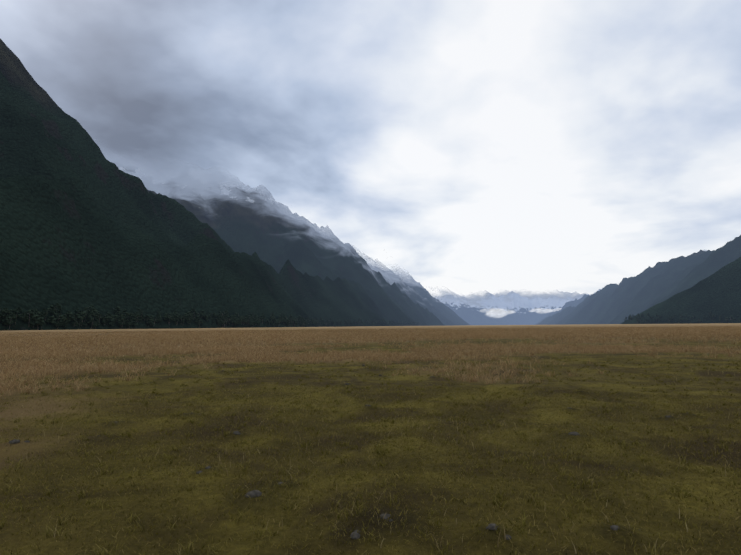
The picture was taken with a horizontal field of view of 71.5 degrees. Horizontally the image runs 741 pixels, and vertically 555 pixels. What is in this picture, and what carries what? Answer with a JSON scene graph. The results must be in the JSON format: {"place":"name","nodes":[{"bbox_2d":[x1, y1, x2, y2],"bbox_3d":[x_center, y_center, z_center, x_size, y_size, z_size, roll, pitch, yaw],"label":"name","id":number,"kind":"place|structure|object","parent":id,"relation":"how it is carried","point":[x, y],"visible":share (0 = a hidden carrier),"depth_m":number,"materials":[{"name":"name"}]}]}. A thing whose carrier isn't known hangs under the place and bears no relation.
{"place":"outdoors","nodes":[
{"label":"outdoors","id":0,"kind":"place"},
{"bbox_2d":[0,323,740,554],"bbox_3d":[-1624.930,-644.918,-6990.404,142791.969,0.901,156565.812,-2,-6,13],"label":"ground","id":1,"kind":"structure","parent":0,"point":[164,384],"depth_m":6.78,"materials":[{"name":"green plant"}]},
{"bbox_2d":[2,315,11,327],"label":"beech tree","id":2,"kind":"object","parent":1,"relation":"on","point":[7,321],"visible":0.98,"depth_m":806.89,"materials":[{"name":"green plant"}]},
{"bbox_2d":[5,313,16,323],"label":"beech tree","id":3,"kind":"object","parent":1,"relation":"on","point":[12,316],"visible":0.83,"depth_m":816.06,"materials":[{"name":"green plant"}]},
{"bbox_2d":[12,309,20,324],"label":"beech tree","id":4,"kind":"object","parent":1,"relation":"on","point":[16,315],"visible":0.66,"depth_m":830.85,"materials":[{"name":"green plant"}]},
{"bbox_2d":[24,310,35,326],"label":"beech tree","id":5,"kind":"object","parent":1,"relation":"on","point":[30,312],"visible":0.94,"depth_m":854.52,"materials":[{"name":"green plant"}]},
{"bbox_2d":[33,314,40,323],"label":"beech tree","id":6,"kind":"object","parent":1,"relation":"on","point":[38,318],"visible":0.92,"depth_m":861.46,"materials":[{"name":"green plant"}]},
{"bbox_2d":[35,315,44,325],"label":"beech tree","id":7,"kind":"object","parent":1,"relation":"on","point":[42,321],"visible":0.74,"depth_m":870.70,"materials":[{"name":"green plant"}]},
{"bbox_2d":[40,309,47,320],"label":"beech tree","id":8,"kind":"object","parent":1,"relation":"on","point":[42,313],"visible":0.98,"depth_m":901.08,"materials":[{"name":"green plant"}]},
{"bbox_2d":[46,316,56,323],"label":"beech tree","id":9,"kind":"object","parent":1,"relation":"on","point":[51,319],"visible":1,"depth_m":900.69,"materials":[{"name":"green plant"}]},
{"bbox_2d":[65,311,74,320],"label":"beech tree","id":10,"kind":"object","parent":1,"relation":"on","point":[69,315],"visible":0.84,"depth_m":955.33,"materials":[{"name":"green plant"}]},
{"bbox_2d":[76,312,84,321],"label":"beech tree","id":11,"kind":"object","parent":1,"relation":"on","point":[80,317],"visible":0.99,"depth_m":987.02,"materials":[{"name":"green plant"}]},
{"bbox_2d":[85,315,93,327],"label":"beech tree","id":12,"kind":"object","parent":1,"relation":"on","point":[91,319],"visible":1,"depth_m":1010.39,"materials":[{"name":"green plant"}]},
{"bbox_2d":[94,313,103,322],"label":"beech tree","id":13,"kind":"object","parent":1,"relation":"on","point":[99,316],"visible":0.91,"depth_m":1051.11,"materials":[{"name":"green plant"}]},
{"bbox_2d":[148,317,154,325],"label":"beech tree","id":14,"kind":"object","parent":1,"relation":"on","point":[151,323],"visible":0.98,"depth_m":1214.26,"materials":[{"name":"green plant"}]},
{"bbox_2d":[9,361,694,539],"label":"stones","id":15,"kind":"object","parent":1,"relation":"on","point":[257,493],"visible":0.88,"depth_m":4.95,"materials":[{"name":"grey stone"}]},
{"bbox_2d":[0,352,738,553],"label":"straw stalks","id":16,"kind":"object","parent":1,"relation":"on","point":[402,435],"visible":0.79,"depth_m":8.15,"materials":[{"name":"beige plant"}]},
{"bbox_2d":[0,342,740,396],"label":"dry grass","id":17,"kind":"structure","parent":1,"relation":"on","point":[253,352],"depth_m":28.10,"materials":[{"name":"brown plant"}]},
{"bbox_2d":[0,326,740,336],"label":"tussock","id":18,"kind":"object","parent":1,"relation":"on","point":[658,328],"visible":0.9,"depth_m":172.95,"materials":[{"name":"brown plant"}]},
{"bbox_2d":[0,385,740,554],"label":"turf blades","id":19,"kind":"object","parent":1,"relation":"on","point":[346,450],"visible":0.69,"depth_m":6.36,"materials":[{"name":"green plant"}]},
{"bbox_2d":[0,356,740,554],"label":"turf tufts","id":20,"kind":"object","parent":1,"relation":"on","point":[380,451],"visible":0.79,"depth_m":8.34,"materials":[{"name":"green plant"}]},
{"bbox_2d":[0,329,740,351],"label":"dry grass","id":21,"kind":"structure","parent":1,"relation":"on","point":[18,342],"depth_m":68.15,"materials":[{"name":"brown plant"}]},
{"bbox_2d":[0,39,740,330],"bbox_3d":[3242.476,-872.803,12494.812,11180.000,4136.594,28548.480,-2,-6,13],"label":"mountain terrain","id":22,"kind":"structure","parent":0,"point":[84,222],"depth_m":1854.80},
{"bbox_2d":[47,305,54,315],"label":"beech tree","id":23,"kind":"object","parent":22,"relation":"on","point":[50,310],"visible":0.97,"depth_m":926.03,"materials":[{"name":"green plant"}]},
{"bbox_2d":[52,303,61,311],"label":"beech tree","id":24,"kind":"object","parent":22,"relation":"on","point":[57,305],"visible":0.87,"depth_m":942.29,"materials":[{"name":"green plant"}]},
{"bbox_2d":[113,307,121,312],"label":"beech tree","id":25,"kind":"object","parent":22,"relation":"on","point":[117,309],"visible":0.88,"depth_m":1133.17,"materials":[{"name":"green plant"}]},
{"bbox_2d":[0,0,740,297],"label":"sky","id":26,"kind":"structure","parent":0,"point":[466,148],"materials":[{"name":"white"}]}
]}

